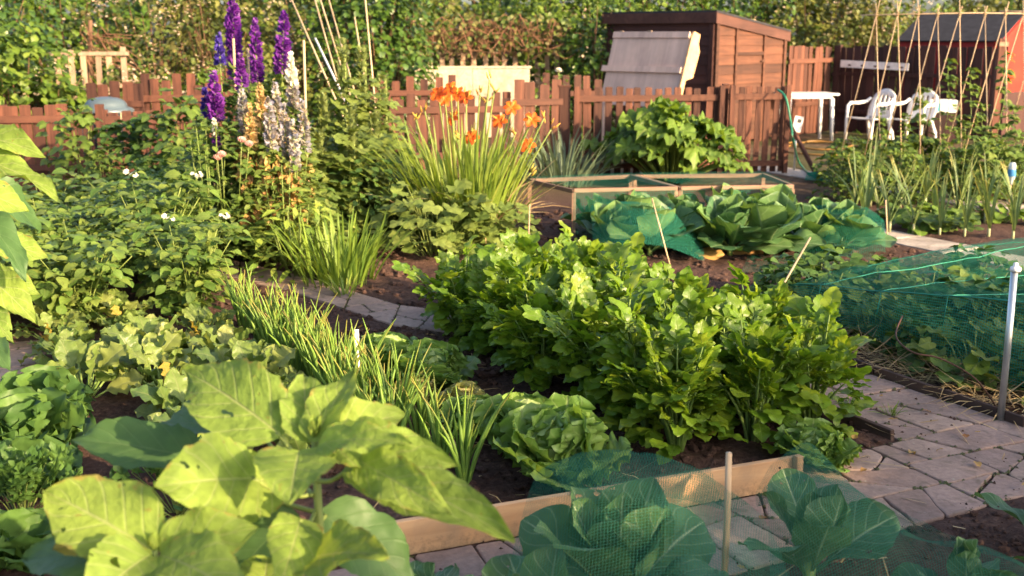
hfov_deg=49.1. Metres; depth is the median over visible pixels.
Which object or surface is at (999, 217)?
salad plant
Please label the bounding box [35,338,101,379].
beet plant
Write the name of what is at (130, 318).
beet plant
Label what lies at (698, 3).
hedge tree
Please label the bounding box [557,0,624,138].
hedge shrub
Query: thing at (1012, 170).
plastic bottle
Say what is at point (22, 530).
salad plant
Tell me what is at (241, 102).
delphinium
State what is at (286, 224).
border plant
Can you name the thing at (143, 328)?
beet plant
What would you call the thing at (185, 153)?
raspberry cane
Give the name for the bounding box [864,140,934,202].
greens
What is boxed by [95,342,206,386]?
beet plant
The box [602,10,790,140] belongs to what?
garden shed
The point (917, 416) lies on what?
side path
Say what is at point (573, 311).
celery plant
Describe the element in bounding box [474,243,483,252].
celery plant
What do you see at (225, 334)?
beet plant
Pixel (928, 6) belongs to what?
sky
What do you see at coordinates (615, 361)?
celery plant
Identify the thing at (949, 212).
salad plant
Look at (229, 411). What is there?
young sunflower
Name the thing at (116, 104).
compost bin
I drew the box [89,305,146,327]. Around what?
beet plant
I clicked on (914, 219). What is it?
leek
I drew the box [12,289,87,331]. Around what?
beet plant
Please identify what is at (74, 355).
beet plant
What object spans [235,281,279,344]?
onion plant
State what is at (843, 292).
strawberry plant
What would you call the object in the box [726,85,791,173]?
picket fence
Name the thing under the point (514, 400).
lettuce
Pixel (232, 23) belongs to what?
delphinium
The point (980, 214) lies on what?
salad plant
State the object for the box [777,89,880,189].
garden hose
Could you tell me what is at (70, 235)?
potato plant
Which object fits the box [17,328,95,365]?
beet plant
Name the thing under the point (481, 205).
mallow plant
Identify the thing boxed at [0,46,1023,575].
ground
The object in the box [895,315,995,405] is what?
bent hoop
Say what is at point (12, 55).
ivy hedge
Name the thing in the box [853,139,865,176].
bean plant
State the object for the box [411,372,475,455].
onion plant
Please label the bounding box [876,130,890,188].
bean plant
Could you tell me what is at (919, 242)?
concrete path
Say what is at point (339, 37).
bamboo cane
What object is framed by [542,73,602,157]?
picket fence
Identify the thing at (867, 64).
plank
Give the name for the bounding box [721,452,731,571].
wooden stake
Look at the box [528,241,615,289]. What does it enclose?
celery plant
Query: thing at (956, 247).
bean plant
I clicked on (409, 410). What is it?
onion plant
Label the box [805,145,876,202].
greens
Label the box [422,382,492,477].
onion plant
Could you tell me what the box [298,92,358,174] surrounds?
hollyhock
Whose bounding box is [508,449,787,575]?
crop net
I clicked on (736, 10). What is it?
hedge shrub
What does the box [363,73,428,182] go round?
hollyhock
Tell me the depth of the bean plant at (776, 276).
6.82 m
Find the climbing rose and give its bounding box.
[542,68,574,115]
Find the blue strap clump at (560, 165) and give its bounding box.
[491,124,628,189]
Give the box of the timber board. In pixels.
[395,454,803,554]
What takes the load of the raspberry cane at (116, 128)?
on the ground
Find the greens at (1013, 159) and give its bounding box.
[989,146,1023,202]
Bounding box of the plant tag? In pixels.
[354,329,359,367]
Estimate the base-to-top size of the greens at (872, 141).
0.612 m
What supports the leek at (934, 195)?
on the ground
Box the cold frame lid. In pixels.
[601,30,699,140]
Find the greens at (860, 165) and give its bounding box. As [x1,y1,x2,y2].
[832,153,895,205]
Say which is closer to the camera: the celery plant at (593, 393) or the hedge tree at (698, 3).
the celery plant at (593, 393)
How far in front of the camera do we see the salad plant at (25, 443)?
4.28 m
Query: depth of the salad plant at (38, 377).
4.99 m
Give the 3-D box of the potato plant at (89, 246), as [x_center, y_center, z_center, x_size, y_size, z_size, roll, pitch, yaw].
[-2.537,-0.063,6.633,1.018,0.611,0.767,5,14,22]
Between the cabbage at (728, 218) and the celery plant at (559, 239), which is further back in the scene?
the cabbage at (728, 218)
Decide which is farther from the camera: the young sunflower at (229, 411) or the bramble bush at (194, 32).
the bramble bush at (194, 32)
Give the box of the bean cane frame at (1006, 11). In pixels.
[834,0,1023,189]
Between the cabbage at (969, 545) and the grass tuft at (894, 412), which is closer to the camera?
the cabbage at (969, 545)
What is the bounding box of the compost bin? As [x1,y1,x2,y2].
[82,97,134,179]
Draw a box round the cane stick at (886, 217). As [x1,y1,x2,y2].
[885,200,887,233]
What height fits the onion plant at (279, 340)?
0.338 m
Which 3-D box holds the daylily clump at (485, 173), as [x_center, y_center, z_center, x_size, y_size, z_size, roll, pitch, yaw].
[-0.377,-1.072,9.225,2.021,1.441,1.742,5,14,21]
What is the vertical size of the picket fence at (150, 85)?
1.286 m
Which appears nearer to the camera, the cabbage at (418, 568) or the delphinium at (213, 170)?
the cabbage at (418, 568)
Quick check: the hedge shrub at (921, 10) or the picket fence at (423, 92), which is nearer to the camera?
the picket fence at (423, 92)
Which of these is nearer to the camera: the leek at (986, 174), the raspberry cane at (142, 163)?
the raspberry cane at (142, 163)
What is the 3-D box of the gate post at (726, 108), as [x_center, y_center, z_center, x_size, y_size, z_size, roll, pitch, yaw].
[2.650,-1.986,14.006,0.075,1.116,0.120,0,13,0]
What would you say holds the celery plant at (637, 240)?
on the ground
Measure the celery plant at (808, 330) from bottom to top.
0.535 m
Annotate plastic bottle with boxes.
[1008,162,1015,204]
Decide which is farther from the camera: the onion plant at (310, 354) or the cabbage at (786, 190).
the cabbage at (786, 190)
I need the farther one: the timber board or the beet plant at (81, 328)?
the beet plant at (81, 328)
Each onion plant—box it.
[219,257,254,325]
[219,271,260,330]
[227,262,271,317]
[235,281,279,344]
[237,282,273,320]
[238,278,283,342]
[243,294,289,343]
[248,291,282,343]
[250,292,310,364]
[255,285,284,344]
[263,281,296,331]
[264,308,302,345]
[266,287,308,340]
[268,304,329,372]
[272,275,312,332]
[276,288,325,329]
[282,284,337,339]
[283,319,323,377]
[284,300,327,374]
[289,304,332,340]
[295,324,343,385]
[299,306,326,344]
[299,306,347,376]
[303,333,364,385]
[308,330,365,374]
[311,300,341,361]
[311,314,350,353]
[313,332,363,383]
[314,313,357,355]
[316,353,371,392]
[326,317,369,375]
[331,339,376,400]
[335,319,395,374]
[340,345,390,400]
[345,365,400,403]
[346,336,385,385]
[352,319,394,386]
[354,341,402,400]
[358,348,431,426]
[360,352,426,426]
[364,341,430,403]
[367,370,432,426]
[386,373,444,438]
[400,371,445,431]
[411,361,456,449]
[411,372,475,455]
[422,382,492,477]
[438,386,513,483]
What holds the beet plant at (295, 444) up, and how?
on the ground
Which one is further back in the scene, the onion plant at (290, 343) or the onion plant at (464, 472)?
the onion plant at (290, 343)
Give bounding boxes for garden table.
[774,92,839,140]
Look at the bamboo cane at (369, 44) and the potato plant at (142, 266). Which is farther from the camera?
the bamboo cane at (369, 44)
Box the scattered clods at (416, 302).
[208,209,940,345]
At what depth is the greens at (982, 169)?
11.79 m
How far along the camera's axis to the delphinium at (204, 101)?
8.64 m
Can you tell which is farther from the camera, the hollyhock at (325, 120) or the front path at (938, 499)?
the hollyhock at (325, 120)
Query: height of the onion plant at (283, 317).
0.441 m
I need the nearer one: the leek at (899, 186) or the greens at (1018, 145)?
the leek at (899, 186)
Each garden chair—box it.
[844,89,895,139]
[887,90,937,138]
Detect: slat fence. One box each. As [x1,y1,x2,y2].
[49,47,128,99]
[420,51,563,132]
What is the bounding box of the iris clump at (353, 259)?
[259,205,412,288]
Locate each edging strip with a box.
[820,406,893,440]
[850,358,1023,426]
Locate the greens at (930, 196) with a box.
[899,169,933,202]
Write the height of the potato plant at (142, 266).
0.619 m
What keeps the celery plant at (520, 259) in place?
on the ground
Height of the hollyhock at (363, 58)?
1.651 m
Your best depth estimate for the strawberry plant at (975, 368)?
5.54 m
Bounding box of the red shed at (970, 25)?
[896,12,1023,134]
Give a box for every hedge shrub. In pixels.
[0,0,165,103]
[234,0,385,138]
[371,0,493,120]
[421,0,550,85]
[494,0,618,132]
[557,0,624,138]
[577,0,718,86]
[668,0,818,82]
[748,0,887,124]
[874,0,955,111]
[927,0,1022,11]
[1007,0,1022,10]
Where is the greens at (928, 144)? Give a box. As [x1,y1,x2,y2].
[897,131,956,177]
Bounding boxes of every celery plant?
[391,235,497,348]
[420,249,461,332]
[429,248,510,353]
[461,247,561,356]
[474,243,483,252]
[477,261,582,391]
[484,277,557,371]
[495,227,559,281]
[521,268,671,431]
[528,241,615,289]
[529,251,605,291]
[530,243,647,307]
[531,271,639,403]
[536,233,603,265]
[558,220,612,267]
[559,260,605,365]
[567,232,649,281]
[588,297,715,446]
[591,249,646,270]
[602,273,688,320]
[606,313,747,464]
[629,251,675,303]
[649,261,713,312]
[651,285,735,399]
[676,292,805,426]
[691,292,829,453]
[701,261,813,396]
[705,283,754,318]
[739,296,812,410]
[744,286,878,437]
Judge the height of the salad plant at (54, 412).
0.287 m
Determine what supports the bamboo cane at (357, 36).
on the ground
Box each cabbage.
[410,560,458,575]
[466,545,568,575]
[519,477,727,575]
[560,193,610,223]
[573,200,661,247]
[590,189,674,221]
[599,197,704,255]
[643,199,725,250]
[667,192,704,205]
[697,194,794,255]
[700,182,754,206]
[737,468,900,575]
[740,191,826,255]
[749,183,797,203]
[778,202,844,248]
[809,197,839,209]
[824,199,896,248]
[890,536,1017,575]
[974,492,1023,525]
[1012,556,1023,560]
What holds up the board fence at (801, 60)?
on the ground
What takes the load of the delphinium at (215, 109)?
on the ground
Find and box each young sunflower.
[0,124,57,370]
[22,474,273,575]
[71,358,514,575]
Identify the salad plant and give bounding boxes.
[0,364,95,416]
[0,386,96,446]
[0,434,82,498]
[0,507,65,575]
[875,197,937,221]
[891,206,955,235]
[915,209,983,231]
[918,201,958,218]
[951,201,996,219]
[983,204,1023,223]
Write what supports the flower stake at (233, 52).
on the ground
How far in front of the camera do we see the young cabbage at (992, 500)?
3.82 m
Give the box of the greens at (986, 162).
[967,138,1007,176]
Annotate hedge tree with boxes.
[75,0,303,104]
[239,0,450,102]
[367,0,533,96]
[471,0,633,88]
[583,0,791,66]
[740,0,907,96]
[908,0,1022,22]
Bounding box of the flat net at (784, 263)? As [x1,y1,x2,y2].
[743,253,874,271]
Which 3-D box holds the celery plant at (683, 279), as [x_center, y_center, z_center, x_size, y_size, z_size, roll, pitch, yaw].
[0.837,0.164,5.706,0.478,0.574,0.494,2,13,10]
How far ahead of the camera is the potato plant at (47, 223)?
7.12 m
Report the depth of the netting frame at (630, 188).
9.54 m
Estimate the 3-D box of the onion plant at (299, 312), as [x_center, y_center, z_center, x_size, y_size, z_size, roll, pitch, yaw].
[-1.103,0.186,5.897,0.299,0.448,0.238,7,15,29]
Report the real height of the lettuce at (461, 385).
0.161 m
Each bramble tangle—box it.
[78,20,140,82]
[379,12,604,71]
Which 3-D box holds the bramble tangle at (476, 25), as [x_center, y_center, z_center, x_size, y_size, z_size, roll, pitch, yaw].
[-0.378,-3.647,19.156,4.070,2.096,0.833,0,13,0]
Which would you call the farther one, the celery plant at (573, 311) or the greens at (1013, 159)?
the greens at (1013, 159)
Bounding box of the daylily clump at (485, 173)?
[340,70,580,248]
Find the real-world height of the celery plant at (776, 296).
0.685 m
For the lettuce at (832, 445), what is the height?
0.184 m
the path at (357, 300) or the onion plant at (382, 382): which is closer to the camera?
the onion plant at (382, 382)
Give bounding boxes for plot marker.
[793,116,803,169]
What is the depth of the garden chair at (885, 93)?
18.03 m
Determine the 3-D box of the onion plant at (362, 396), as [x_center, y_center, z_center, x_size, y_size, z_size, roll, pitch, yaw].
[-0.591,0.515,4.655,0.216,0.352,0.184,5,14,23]
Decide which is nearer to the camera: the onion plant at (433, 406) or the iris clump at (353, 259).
the onion plant at (433, 406)
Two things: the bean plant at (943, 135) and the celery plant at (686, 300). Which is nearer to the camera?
the celery plant at (686, 300)
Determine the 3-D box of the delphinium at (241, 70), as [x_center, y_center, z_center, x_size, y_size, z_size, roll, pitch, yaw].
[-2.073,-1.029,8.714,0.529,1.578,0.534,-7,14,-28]
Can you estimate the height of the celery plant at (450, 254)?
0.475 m
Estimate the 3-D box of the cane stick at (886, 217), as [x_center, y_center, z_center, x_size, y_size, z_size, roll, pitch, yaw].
[3.046,-0.513,9.101,0.012,0.401,0.070,-8,15,-32]
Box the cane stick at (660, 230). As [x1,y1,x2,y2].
[651,198,669,263]
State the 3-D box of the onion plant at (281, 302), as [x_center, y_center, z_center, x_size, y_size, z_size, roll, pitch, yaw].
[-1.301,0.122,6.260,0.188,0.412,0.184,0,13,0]
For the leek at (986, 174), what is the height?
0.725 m
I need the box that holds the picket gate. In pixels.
[573,86,724,175]
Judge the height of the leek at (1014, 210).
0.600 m
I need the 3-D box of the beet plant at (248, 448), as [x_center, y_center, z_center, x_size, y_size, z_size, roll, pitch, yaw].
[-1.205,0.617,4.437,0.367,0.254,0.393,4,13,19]
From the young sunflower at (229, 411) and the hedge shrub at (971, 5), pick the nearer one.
the young sunflower at (229, 411)
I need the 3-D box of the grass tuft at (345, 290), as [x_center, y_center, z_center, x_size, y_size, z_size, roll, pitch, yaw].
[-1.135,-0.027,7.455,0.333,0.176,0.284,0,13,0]
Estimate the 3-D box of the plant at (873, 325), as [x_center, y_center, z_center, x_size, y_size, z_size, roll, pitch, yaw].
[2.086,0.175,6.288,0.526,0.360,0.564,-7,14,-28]
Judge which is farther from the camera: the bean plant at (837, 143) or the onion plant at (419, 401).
the bean plant at (837, 143)
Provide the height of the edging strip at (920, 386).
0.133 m
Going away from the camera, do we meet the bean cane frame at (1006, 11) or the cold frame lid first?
the bean cane frame at (1006, 11)
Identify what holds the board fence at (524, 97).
on the ground
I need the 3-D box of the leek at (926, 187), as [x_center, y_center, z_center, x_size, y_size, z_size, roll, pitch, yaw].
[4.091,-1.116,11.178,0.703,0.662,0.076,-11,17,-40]
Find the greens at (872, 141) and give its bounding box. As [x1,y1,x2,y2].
[852,130,905,173]
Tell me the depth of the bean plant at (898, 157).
12.96 m
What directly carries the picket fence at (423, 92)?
on the ground
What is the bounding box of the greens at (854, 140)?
[816,129,886,183]
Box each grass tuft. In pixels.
[319,270,364,297]
[870,401,908,415]
[873,353,898,365]
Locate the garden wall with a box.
[413,66,531,137]
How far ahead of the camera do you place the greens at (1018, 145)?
13.20 m
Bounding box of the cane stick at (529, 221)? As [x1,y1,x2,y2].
[528,204,529,233]
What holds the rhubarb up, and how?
on the ground
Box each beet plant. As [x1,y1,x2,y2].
[11,310,96,339]
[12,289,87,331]
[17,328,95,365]
[27,321,94,351]
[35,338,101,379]
[46,338,144,397]
[76,288,162,319]
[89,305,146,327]
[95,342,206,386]
[100,314,191,346]
[108,330,195,381]
[111,312,177,331]
[127,360,189,405]
[130,367,187,420]
[147,400,186,422]
[171,304,246,338]
[179,318,243,348]
[183,323,252,355]
[192,337,270,363]
[196,433,253,449]
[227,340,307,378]
[258,373,298,394]
[272,431,341,463]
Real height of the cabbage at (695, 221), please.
0.474 m
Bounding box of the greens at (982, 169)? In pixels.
[952,164,996,200]
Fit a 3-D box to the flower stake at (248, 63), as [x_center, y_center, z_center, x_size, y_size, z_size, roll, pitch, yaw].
[-2.105,-1.125,9.075,0.029,1.604,0.022,0,13,0]
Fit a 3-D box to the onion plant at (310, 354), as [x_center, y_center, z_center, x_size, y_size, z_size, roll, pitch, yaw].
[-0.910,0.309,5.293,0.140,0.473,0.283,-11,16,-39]
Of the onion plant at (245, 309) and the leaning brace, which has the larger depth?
the leaning brace
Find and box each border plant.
[217,146,359,266]
[239,187,357,284]
[326,151,429,241]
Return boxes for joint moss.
[16,286,1023,575]
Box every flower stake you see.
[232,38,240,214]
[246,48,250,92]
[302,40,308,180]
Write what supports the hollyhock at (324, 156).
on the ground
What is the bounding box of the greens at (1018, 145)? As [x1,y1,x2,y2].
[1001,140,1023,180]
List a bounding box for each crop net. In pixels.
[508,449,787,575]
[589,201,703,259]
[755,442,1023,575]
[798,203,885,257]
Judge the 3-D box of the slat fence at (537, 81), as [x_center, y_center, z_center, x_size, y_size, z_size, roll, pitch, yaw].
[-0.382,-3.395,19.479,2.587,1.402,0.092,-1,13,-6]
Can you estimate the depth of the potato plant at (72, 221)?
7.86 m
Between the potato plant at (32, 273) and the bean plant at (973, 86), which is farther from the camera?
the bean plant at (973, 86)
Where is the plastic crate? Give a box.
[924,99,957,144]
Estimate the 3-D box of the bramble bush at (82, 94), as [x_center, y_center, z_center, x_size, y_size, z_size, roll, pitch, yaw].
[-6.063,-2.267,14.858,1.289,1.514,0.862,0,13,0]
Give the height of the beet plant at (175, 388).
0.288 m
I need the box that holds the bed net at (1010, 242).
[738,238,1023,386]
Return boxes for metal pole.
[997,262,1020,420]
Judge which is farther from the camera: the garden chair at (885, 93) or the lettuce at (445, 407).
the garden chair at (885, 93)
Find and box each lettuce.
[346,330,417,372]
[389,337,480,389]
[395,372,440,401]
[433,379,484,407]
[439,393,491,435]
[473,391,547,456]
[491,393,631,491]
[773,417,861,472]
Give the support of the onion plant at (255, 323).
on the ground
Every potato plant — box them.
[0,215,50,258]
[0,233,65,313]
[8,226,145,324]
[13,177,91,210]
[13,199,114,289]
[15,175,95,238]
[27,195,118,266]
[28,206,135,312]
[52,165,195,247]
[65,178,213,268]
[66,169,163,242]
[90,167,229,282]
[96,207,236,301]
[123,208,258,318]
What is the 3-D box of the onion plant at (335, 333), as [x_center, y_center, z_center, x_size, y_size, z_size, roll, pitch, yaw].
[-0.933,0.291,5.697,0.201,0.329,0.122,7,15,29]
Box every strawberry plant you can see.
[788,280,873,330]
[817,277,885,311]
[873,263,981,316]
[898,317,1023,390]
[951,308,1023,371]
[971,265,1023,314]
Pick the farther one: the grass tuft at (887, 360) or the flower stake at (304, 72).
the flower stake at (304, 72)
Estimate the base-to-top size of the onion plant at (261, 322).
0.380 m
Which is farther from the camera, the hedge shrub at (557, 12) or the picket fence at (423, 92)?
the hedge shrub at (557, 12)
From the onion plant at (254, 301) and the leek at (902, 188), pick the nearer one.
the onion plant at (254, 301)
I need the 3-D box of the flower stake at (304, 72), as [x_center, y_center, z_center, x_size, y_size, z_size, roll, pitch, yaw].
[-1.639,-1.133,8.970,0.029,1.666,0.022,0,13,0]
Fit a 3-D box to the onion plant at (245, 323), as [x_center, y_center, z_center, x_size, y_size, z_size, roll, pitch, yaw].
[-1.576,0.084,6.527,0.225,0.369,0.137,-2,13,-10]
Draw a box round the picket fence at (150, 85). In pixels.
[140,68,235,168]
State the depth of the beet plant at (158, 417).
4.61 m
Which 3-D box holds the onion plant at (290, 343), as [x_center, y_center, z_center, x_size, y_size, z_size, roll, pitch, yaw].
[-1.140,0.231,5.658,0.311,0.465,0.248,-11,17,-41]
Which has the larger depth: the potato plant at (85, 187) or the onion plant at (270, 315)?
the potato plant at (85, 187)
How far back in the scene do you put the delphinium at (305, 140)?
8.56 m
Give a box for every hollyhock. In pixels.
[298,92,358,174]
[301,127,368,240]
[309,37,371,171]
[316,102,398,245]
[330,44,405,171]
[339,110,424,235]
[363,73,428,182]
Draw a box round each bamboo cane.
[291,0,343,115]
[314,0,343,104]
[314,38,344,101]
[320,0,350,94]
[328,0,356,97]
[354,17,372,129]
[364,0,375,101]
[784,237,810,281]
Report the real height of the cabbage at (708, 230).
0.484 m
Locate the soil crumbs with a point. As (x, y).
(1004, 548)
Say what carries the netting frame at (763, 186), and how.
on the ground
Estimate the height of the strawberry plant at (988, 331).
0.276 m
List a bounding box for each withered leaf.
[695,247,723,259]
[724,242,763,254]
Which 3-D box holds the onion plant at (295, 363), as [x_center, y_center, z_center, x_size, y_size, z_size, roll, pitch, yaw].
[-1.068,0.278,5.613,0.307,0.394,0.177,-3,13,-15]
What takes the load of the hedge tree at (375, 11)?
on the ground
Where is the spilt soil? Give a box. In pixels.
[413,381,1023,570]
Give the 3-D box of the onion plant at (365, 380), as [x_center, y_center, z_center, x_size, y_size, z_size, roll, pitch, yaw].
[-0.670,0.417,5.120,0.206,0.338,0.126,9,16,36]
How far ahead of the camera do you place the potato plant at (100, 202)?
8.08 m
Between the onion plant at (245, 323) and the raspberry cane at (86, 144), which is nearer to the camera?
the onion plant at (245, 323)
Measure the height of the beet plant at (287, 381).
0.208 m
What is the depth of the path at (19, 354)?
6.03 m
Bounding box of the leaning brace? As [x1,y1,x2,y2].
[786,119,816,175]
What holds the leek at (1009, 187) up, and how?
on the ground
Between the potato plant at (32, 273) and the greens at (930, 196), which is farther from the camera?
the greens at (930, 196)
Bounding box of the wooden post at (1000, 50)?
[989,38,1008,139]
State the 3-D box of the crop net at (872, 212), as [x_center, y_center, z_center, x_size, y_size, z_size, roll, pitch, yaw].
[2.689,-0.509,9.099,0.769,0.340,1.627,2,13,10]
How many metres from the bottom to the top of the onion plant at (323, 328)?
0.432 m
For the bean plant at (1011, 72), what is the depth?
12.77 m
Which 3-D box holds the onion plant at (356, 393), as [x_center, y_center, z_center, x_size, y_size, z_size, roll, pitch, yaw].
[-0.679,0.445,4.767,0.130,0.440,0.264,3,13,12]
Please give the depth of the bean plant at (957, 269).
6.50 m
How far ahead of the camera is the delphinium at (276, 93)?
8.38 m
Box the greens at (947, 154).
[922,147,982,199]
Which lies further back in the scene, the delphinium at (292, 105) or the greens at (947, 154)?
the greens at (947, 154)
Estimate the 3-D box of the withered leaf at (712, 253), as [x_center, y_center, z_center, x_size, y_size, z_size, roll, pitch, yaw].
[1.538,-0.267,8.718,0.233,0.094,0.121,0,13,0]
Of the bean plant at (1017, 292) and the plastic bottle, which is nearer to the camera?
the bean plant at (1017, 292)
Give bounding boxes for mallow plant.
[350,165,446,236]
[368,174,501,256]
[434,194,541,255]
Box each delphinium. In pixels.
[184,86,243,248]
[185,117,254,257]
[192,69,253,256]
[194,31,251,221]
[214,85,273,257]
[222,0,256,219]
[223,102,278,261]
[225,52,274,247]
[231,82,301,255]
[238,17,277,213]
[243,96,304,262]
[245,81,325,253]
[255,102,321,255]
[260,10,308,179]
[269,118,330,259]
[284,51,329,243]
[286,98,340,247]
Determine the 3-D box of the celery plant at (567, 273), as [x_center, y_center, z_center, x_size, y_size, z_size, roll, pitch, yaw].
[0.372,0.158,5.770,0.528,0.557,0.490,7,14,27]
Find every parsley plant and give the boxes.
[0,440,103,509]
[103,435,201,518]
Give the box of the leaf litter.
[247,325,1023,575]
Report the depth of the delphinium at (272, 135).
8.24 m
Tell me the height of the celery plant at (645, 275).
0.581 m
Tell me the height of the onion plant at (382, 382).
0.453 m
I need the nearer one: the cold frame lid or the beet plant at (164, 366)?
the beet plant at (164, 366)
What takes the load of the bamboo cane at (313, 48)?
on the ground
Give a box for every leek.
[826,131,875,203]
[851,135,883,214]
[861,166,904,217]
[861,168,927,231]
[864,126,886,205]
[877,160,933,204]
[878,155,923,207]
[878,171,946,233]
[908,143,940,201]
[928,162,947,204]
[932,145,976,214]
[934,172,954,234]
[950,150,977,203]
[959,158,982,236]
[963,144,1004,194]
[972,165,998,222]
[975,176,1001,236]
[981,160,1023,205]
[986,159,1023,207]
[998,173,1023,238]
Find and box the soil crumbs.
[729,501,1023,575]
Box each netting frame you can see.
[528,173,677,237]
[633,171,794,205]
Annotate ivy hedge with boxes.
[0,0,81,123]
[0,14,94,163]
[298,0,443,145]
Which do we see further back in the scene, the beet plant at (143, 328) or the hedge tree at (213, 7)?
the hedge tree at (213, 7)
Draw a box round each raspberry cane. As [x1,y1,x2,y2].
[35,98,118,202]
[81,144,133,202]
[83,119,158,194]
[118,111,185,190]
[130,156,171,179]
[135,87,213,204]
[157,164,196,214]
[174,143,225,220]
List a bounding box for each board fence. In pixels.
[0,104,108,191]
[86,81,146,152]
[94,110,207,182]
[512,79,562,175]
[787,45,833,135]
[829,45,1008,140]
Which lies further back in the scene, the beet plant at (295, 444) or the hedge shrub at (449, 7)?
the hedge shrub at (449, 7)
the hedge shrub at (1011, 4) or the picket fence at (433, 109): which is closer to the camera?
the picket fence at (433, 109)
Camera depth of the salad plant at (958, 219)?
9.71 m
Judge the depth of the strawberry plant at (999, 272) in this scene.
7.02 m
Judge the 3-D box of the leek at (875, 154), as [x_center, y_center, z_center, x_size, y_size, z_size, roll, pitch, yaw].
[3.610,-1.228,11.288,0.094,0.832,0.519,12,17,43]
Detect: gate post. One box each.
[559,85,570,176]
[722,84,729,173]
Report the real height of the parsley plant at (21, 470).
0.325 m
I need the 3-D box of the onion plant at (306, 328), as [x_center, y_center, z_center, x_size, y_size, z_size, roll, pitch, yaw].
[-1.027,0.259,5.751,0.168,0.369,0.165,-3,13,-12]
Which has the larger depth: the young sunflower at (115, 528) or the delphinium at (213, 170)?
the delphinium at (213, 170)
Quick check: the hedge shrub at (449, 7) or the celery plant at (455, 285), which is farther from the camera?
the hedge shrub at (449, 7)
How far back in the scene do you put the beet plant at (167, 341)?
5.62 m
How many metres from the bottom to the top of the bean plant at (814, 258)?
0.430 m
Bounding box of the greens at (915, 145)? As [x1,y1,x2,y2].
[882,128,934,178]
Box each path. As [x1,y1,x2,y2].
[0,340,46,379]
[215,261,450,332]
[327,414,1023,575]
[413,235,993,440]
[751,166,1023,212]
[882,228,1023,270]
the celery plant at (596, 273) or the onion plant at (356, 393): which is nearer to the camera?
the onion plant at (356, 393)
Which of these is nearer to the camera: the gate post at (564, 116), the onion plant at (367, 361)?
the onion plant at (367, 361)
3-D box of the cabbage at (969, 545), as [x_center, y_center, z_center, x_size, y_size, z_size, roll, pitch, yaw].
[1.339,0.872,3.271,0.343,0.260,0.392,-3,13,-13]
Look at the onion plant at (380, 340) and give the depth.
5.31 m
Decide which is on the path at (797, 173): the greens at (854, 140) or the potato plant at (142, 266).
the greens at (854, 140)
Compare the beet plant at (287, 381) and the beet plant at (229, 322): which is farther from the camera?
the beet plant at (229, 322)
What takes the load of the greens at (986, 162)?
on the ground
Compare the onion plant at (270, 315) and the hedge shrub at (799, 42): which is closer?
the onion plant at (270, 315)
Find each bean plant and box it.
[741,256,840,310]
[771,244,870,311]
[827,138,850,181]
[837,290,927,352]
[844,254,915,305]
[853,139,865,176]
[858,271,960,335]
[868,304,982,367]
[872,107,888,174]
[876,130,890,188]
[886,144,902,180]
[893,87,936,178]
[895,113,913,193]
[913,265,1022,328]
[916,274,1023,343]
[926,58,959,177]
[926,243,1023,284]
[930,133,950,192]
[946,114,972,175]
[949,67,983,192]
[966,103,990,176]
[978,126,1003,191]
[979,275,1023,327]
[980,51,1018,167]
[989,348,1023,404]
[1000,105,1023,185]
[1011,129,1023,189]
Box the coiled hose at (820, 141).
[777,140,877,155]
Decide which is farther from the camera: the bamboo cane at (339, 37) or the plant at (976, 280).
the bamboo cane at (339, 37)
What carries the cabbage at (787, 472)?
on the ground
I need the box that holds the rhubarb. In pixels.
[578,95,752,184]
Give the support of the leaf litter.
on the ground
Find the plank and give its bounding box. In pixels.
[840,60,908,70]
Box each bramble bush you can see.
[11,62,90,163]
[60,0,227,141]
[101,62,161,104]
[132,0,309,129]
[150,56,229,147]
[811,0,923,117]
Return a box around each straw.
[373,353,1013,575]
[837,303,1023,430]
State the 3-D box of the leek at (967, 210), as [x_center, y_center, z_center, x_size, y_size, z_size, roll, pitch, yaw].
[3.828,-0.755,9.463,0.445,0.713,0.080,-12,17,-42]
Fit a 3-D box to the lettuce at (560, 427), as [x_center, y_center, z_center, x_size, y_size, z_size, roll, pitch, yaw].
[0.180,0.603,4.256,0.525,0.344,0.510,11,17,41]
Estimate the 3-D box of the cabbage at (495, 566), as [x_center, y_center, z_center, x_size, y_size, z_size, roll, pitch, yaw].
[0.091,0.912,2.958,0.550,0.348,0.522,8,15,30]
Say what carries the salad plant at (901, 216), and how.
on the ground
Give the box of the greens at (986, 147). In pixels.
[948,135,1023,205]
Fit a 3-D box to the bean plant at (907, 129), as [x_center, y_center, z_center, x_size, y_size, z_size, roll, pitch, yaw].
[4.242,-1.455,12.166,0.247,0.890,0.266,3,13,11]
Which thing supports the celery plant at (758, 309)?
on the ground
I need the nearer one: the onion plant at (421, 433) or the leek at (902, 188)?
the onion plant at (421, 433)
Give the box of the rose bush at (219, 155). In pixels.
[155,116,273,272]
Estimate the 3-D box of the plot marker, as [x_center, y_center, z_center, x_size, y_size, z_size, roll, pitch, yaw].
[3.643,-1.851,14.337,0.142,0.707,0.038,0,13,0]

